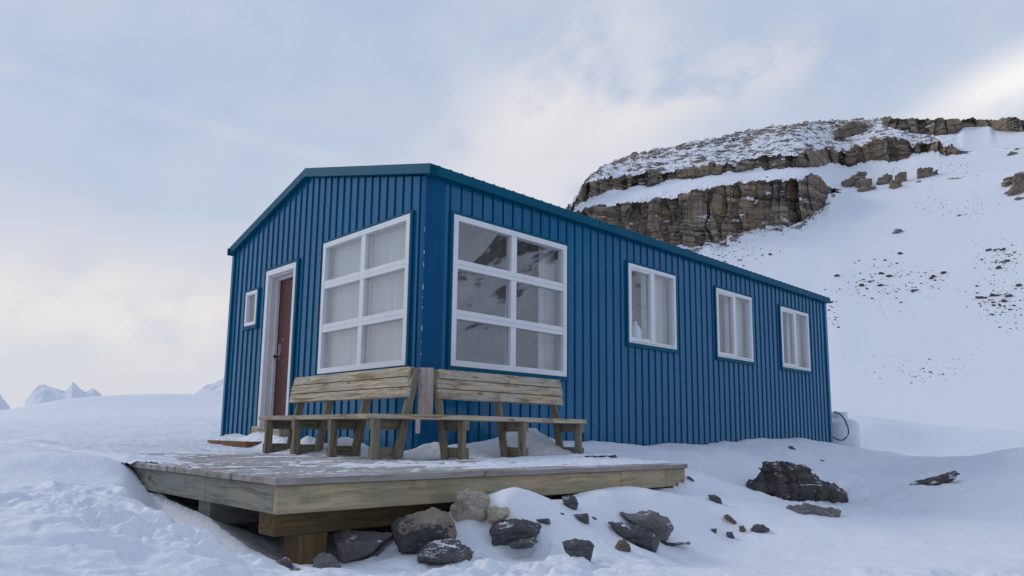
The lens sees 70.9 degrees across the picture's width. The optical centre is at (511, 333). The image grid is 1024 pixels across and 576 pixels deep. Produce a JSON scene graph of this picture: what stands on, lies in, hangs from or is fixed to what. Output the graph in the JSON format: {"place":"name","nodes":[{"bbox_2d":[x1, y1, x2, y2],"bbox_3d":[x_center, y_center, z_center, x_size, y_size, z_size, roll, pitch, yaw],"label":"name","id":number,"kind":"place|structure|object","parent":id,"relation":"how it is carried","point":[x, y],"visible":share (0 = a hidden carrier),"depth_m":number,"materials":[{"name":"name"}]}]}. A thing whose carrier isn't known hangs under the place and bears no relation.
{"place":"outdoors","nodes":[
{"label":"outdoors","id":0,"kind":"place"},
{"bbox_2d":[0,394,10,409],"bbox_3d":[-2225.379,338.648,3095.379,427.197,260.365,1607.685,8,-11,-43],"label":"distant peak","id":1,"kind":"structure","parent":0,"point":[4,405],"depth_m":3334.90,"materials":[{"name":"white snow"}]},
{"bbox_2d":[25,382,101,405],"bbox_3d":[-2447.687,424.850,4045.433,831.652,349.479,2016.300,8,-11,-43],"label":"distant peak","id":2,"kind":"structure","parent":0,"point":[43,393],"depth_m":4147.21,"materials":[{"name":"white snow"}]},
{"bbox_2d":[195,378,223,394],"bbox_3d":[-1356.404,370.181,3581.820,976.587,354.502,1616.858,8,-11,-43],"label":"distant peak","id":3,"kind":"structure","parent":0,"point":[217,387],"depth_m":3736.05,"materials":[{"name":"white snow"}]},
{"bbox_2d":[0,394,1023,575],"bbox_3d":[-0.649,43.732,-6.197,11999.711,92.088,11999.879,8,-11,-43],"label":"snow ground","id":4,"kind":"structure","parent":0,"point":[66,513],"depth_m":4.62,"materials":[{"name":"white snow"}]},
{"bbox_2d":[276,557,292,568],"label":"boulder","id":5,"kind":"object","parent":4,"relation":"on","point":[286,562],"visible":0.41,"depth_m":3.28,"materials":[{"name":"stone"}]},
{"bbox_2d":[312,552,340,568],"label":"rock","id":6,"kind":"object","parent":4,"relation":"on","point":[322,560],"visible":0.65,"depth_m":3.42,"materials":[{"name":"grey stone"}]},
{"bbox_2d":[333,529,392,562],"bbox_3d":[-0.820,1.184,3.941,0.330,0.214,0.252,-1,-8,11],"label":"rock slab","id":7,"kind":"object","parent":4,"relation":"on","point":[351,545],"visible":0.86,"depth_m":3.86,"materials":[{"name":"grey stone"}]},
{"bbox_2d":[375,546,385,556],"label":"stone","id":8,"kind":"object","parent":4,"relation":"on","point":[381,550],"visible":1,"depth_m":3.59,"materials":[{"name":"stone"}]},
{"bbox_2d":[124,450,687,564],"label":"timber deck","id":9,"kind":"structure","parent":4,"relation":"on","point":[304,513],"depth_m":4.17,"materials":[{"name":"grey wood"}]},
{"bbox_2d":[207,440,261,447],"bbox_3d":[-3.394,1.427,9.217,0.560,0.100,1.170,8,-11,-43],"label":"wooden step","id":10,"kind":"object","parent":9,"relation":"on","point":[245,444],"visible":0.45,"depth_m":8.80,"materials":[{"name":"brown wood"}]},
{"bbox_2d":[251,426,289,436],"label":"step","id":11,"kind":"structure","parent":10,"relation":"on","point":[278,432],"depth_m":8.97,"materials":[{"name":"beige wood"}]},
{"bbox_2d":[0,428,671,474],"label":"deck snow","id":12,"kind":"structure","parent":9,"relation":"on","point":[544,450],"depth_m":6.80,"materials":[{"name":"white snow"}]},
{"bbox_2d":[259,366,586,459],"bbox_3d":[-0.931,0.848,7.393,2.332,0.813,2.485,8,-11,-43],"label":"corner bench","id":13,"kind":"object","parent":9,"relation":"on","point":[368,386],"visible":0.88,"depth_m":6.70,"materials":[{"name":"brown wood"}]},
{"bbox_2d":[391,507,456,553],"bbox_3d":[-0.459,1.046,3.751,0.348,0.282,0.309,1,-8,1],"label":"boulder","id":14,"kind":"object","parent":4,"relation":"on","point":[414,533],"visible":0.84,"depth_m":3.64,"materials":[{"name":"grey stone"}]},
{"bbox_2d":[417,538,473,565],"bbox_3d":[-0.322,1.074,3.506,0.277,0.148,0.189,0,-8,4],"label":"flat rock","id":15,"kind":"object","parent":4,"relation":"on","point":[441,552],"visible":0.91,"depth_m":3.45,"materials":[{"name":"stone"}]},
{"bbox_2d":[450,488,490,521],"bbox_3d":[-0.238,0.997,4.047,0.217,0.246,0.216,-3,-9,22],"label":"boulder","id":16,"kind":"object","parent":4,"relation":"on","point":[469,504],"visible":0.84,"depth_m":3.98,"materials":[{"name":"stone"}]},
{"bbox_2d":[487,506,509,524],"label":"stone","id":17,"kind":"object","parent":4,"relation":"on","point":[495,514],"visible":0.98,"depth_m":3.94,"materials":[{"name":"grey stone"}]},
{"bbox_2d":[489,518,541,545],"bbox_3d":[0.018,1.097,3.897,0.283,0.185,0.228,1,-8,-1],"label":"rock slab","id":18,"kind":"object","parent":4,"relation":"on","point":[505,532],"visible":0.85,"depth_m":3.81,"materials":[{"name":"stone"}]},
{"bbox_2d":[509,538,537,548],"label":"flat rock","id":19,"kind":"object","parent":4,"relation":"on","point":[525,543],"visible":1,"depth_m":3.73,"materials":[{"name":"stone"}]},
{"bbox_2d":[220,163,832,450],"bbox_3d":[0.989,0.192,12.432,10.016,3.747,4.959,8,-11,-43],"label":"metal hut","id":20,"kind":"object","parent":4,"relation":"on","point":[344,269],"visible":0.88,"depth_m":9.17,"materials":[{"name":"blue metal"}]},
{"bbox_2d":[243,287,260,330],"bbox_3d":[-3.695,-0.344,10.283,0.098,0.583,0.431,8,-11,-43],"label":"window","id":21,"kind":"structure","parent":20,"relation":"in","point":[248,324],"depth_m":10.29,"materials":[{"name":"white glass"}]},
{"bbox_2d":[273,277,292,420],"bbox_3d":[-3.011,0.221,9.620,0.120,2.030,0.690,8,-11,-43],"label":"door","id":22,"kind":"structure","parent":20,"relation":"in","point":[280,393],"depth_m":9.75,"materials":[{"name":"wood"}]},
{"bbox_2d":[316,210,414,375],"bbox_3d":[-1.667,-0.383,8.212,0.148,1.719,1.867,8,-11,-43],"label":"window","id":23,"kind":"structure","parent":20,"relation":"in","point":[367,271],"depth_m":8.18,"materials":[{"name":"clear glass"}]},
{"bbox_2d":[447,210,568,380],"bbox_3d":[-0.177,-0.344,8.359,1.879,1.719,0.598,8,-11,-43],"label":"window","id":24,"kind":"structure","parent":20,"relation":"in","point":[491,282],"depth_m":8.52,"materials":[{"name":"clear glass"}]},
{"bbox_2d":[632,321,641,337],"bbox_3d":[1.712,-0.024,9.981,0.171,0.300,0.171,8,-11,-43],"label":"jug","id":25,"kind":"object","parent":20,"relation":"on","point":[636,331],"visible":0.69,"depth_m":9.91,"materials":[{"name":"plastic"}]},
{"bbox_2d":[625,260,677,353],"bbox_3d":[1.853,-0.341,10.193,1.215,1.188,0.391,8,-11,-43],"label":"window","id":26,"kind":"structure","parent":20,"relation":"in","point":[645,286],"depth_m":10.26,"materials":[{"name":"clear glass"}]},
{"bbox_2d":[713,285,754,364],"bbox_3d":[3.486,-0.101,11.758,1.215,1.188,0.391,8,-11,-43],"label":"window","id":27,"kind":"structure","parent":20,"relation":"in","point":[733,305],"depth_m":11.78,"materials":[{"name":"white glass"}]},
{"bbox_2d":[778,304,811,373],"bbox_3d":[5.127,0.122,13.202,1.215,1.188,0.202,8,-11,-43],"label":"window","id":28,"kind":"structure","parent":20,"relation":"in","point":[794,364],"depth_m":13.20,"materials":[{"name":"white glass"}]},
{"bbox_2d":[537,518,550,524],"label":"flat rock","id":29,"kind":"object","parent":4,"relation":"on","point":[546,521],"visible":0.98,"depth_m":4.00,"materials":[{"name":"stone"}]},
{"bbox_2d":[562,495,577,509],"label":"stone","id":30,"kind":"object","parent":4,"relation":"on","point":[570,501],"visible":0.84,"depth_m":4.30,"materials":[{"name":"stone"}]},
{"bbox_2d":[562,538,593,561],"bbox_3d":[0.331,1.103,3.599,0.164,0.149,0.153,0,-8,2],"label":"rock","id":31,"kind":"object","parent":4,"relation":"on","point":[578,547],"visible":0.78,"depth_m":3.54,"materials":[{"name":"stone"}]},
{"bbox_2d":[574,513,588,523],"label":"stone","id":32,"kind":"object","parent":4,"relation":"on","point":[584,518],"visible":1,"depth_m":4.17,"materials":[{"name":"stone"}]},
{"bbox_2d":[615,538,630,551],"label":"stone","id":33,"kind":"object","parent":4,"relation":"on","point":[623,545],"visible":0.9,"depth_m":3.92,"materials":[{"name":"grey stone"}]},
{"bbox_2d":[608,521,658,552],"bbox_3d":[0.728,1.223,4.305,0.312,0.191,0.234,1,-8,-4],"label":"rock","id":34,"kind":"object","parent":4,"relation":"on","point":[640,537],"visible":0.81,"depth_m":4.22,"materials":[{"name":"stone"}]},
{"bbox_2d":[620,510,673,541],"bbox_3d":[0.848,1.231,4.564,0.343,0.212,0.261,1,-8,-2],"label":"rock","id":35,"kind":"object","parent":4,"relation":"on","point":[660,527],"visible":0.91,"depth_m":4.47,"materials":[{"name":"grey stone"}]},
{"bbox_2d":[660,541,689,545],"bbox_3d":[0.985,1.335,4.517,0.276,0.057,0.050,1,-8,0],"label":"stone sliver","id":36,"kind":"object","parent":4,"relation":"on","point":[675,544],"visible":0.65,"depth_m":4.50,"materials":[{"name":"stone"}]},
{"bbox_2d":[708,494,721,503],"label":"stone","id":37,"kind":"object","parent":4,"relation":"on","point":[715,498],"visible":0.93,"depth_m":5.38,"materials":[{"name":"stone"}]},
{"bbox_2d":[724,514,736,523],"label":"stone","id":38,"kind":"object","parent":4,"relation":"on","point":[729,518],"visible":0.93,"depth_m":5.06,"materials":[{"name":"brown stone"}]},
{"bbox_2d":[726,532,734,538],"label":"stone","id":39,"kind":"object","parent":4,"relation":"on","point":[730,535],"visible":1,"depth_m":4.86,"materials":[{"name":"stone"}]},
{"bbox_2d":[739,525,745,531],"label":"stone","id":40,"kind":"object","parent":4,"relation":"on","point":[742,528],"visible":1,"depth_m":4.95,"materials":[{"name":"brown stone"}]},
{"bbox_2d":[750,524,769,532],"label":"stone","id":41,"kind":"object","parent":4,"relation":"on","point":[759,528],"visible":0.82,"depth_m":4.92,"materials":[{"name":"stone"}]},
{"bbox_2d":[746,461,848,502],"bbox_3d":[2.993,1.631,7.491,1.098,0.598,0.726,0,-8,6],"label":"boulder","id":42,"kind":"object","parent":4,"relation":"on","point":[786,480],"visible":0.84,"depth_m":7.26,"materials":[{"name":"grey stone"}]},
{"bbox_2d":[786,503,840,516],"bbox_3d":[2.270,1.410,5.533,0.514,0.210,0.261,0,-8,4],"label":"rock slab","id":43,"kind":"object","parent":4,"relation":"on","point":[805,508],"visible":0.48,"depth_m":5.47,"materials":[{"name":"grey stone"}]},
{"bbox_2d":[832,411,859,447],"bbox_3d":[6.731,2.114,14.639,1.078,1.028,0.718,35,-35,-76],"label":"gas tank","id":44,"kind":"object","parent":4,"relation":"on","point":[846,430],"visible":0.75,"depth_m":14.51,"materials":[{"name":"white paint"}]},
{"bbox_2d":[910,472,956,485],"bbox_3d":[4.286,1.531,7.324,0.505,0.243,0.265,0,-8,6],"label":"boulder","id":45,"kind":"object","parent":4,"relation":"on","point":[941,479],"visible":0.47,"depth_m":7.29,"materials":[{"name":"grey stone"}]},
{"bbox_2d":[0,0,1023,408],"label":"sky","id":46,"kind":"structure","parent":0,"point":[140,140],"materials":[{"name":"white"}]},
{"bbox_2d":[565,116,1023,430],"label":"mountain slope","id":47,"kind":"structure","parent":0,"point":[724,191],"depth_m":113.30,"materials":[{"name":"white snow"}]},
{"bbox_2d":[833,121,867,140],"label":"rock outcrop","id":48,"kind":"object","parent":47,"relation":"on","point":[848,129],"visible":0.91,"depth_m":172.22,"materials":[{"name":"grey stone"}]},
{"bbox_2d":[841,171,875,191],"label":"rock outcrop","id":49,"kind":"object","parent":47,"relation":"on","point":[860,181],"visible":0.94,"depth_m":134.30,"materials":[{"name":"grey stone"}]},
{"bbox_2d":[694,158,1023,381],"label":"scree","id":50,"kind":"structure","parent":47,"relation":"on","point":[921,262],"depth_m":93.97,"materials":[{"name":"grey stone"}]},
{"bbox_2d":[876,172,906,188],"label":"rock outcrop","id":51,"kind":"object","parent":47,"relation":"on","point":[897,181],"visible":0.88,"depth_m":131.17,"materials":[{"name":"grey stone"}]},
{"bbox_2d":[892,229,902,233],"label":"boulder","id":52,"kind":"object","parent":47,"relation":"on","point":[897,231],"visible":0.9,"depth_m":110.58,"materials":[{"name":"grey stone"}]},
{"bbox_2d":[917,167,938,178],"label":"rock outcrop","id":53,"kind":"object","parent":47,"relation":"on","point":[925,172],"visible":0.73,"depth_m":130.44,"materials":[{"name":"grey stone"}]},
{"bbox_2d":[1001,173,1023,195],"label":"rock outcrop","id":54,"kind":"object","parent":47,"relation":"on","point":[1016,181],"visible":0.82,"depth_m":111.05,"materials":[{"name":"grey stone"}]},
{"bbox_2d":[1007,151,1017,155],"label":"boulder","id":55,"kind":"object","parent":47,"relation":"on","point":[1011,153],"visible":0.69,"depth_m":130.07,"materials":[{"name":"grey stone"}]}
]}

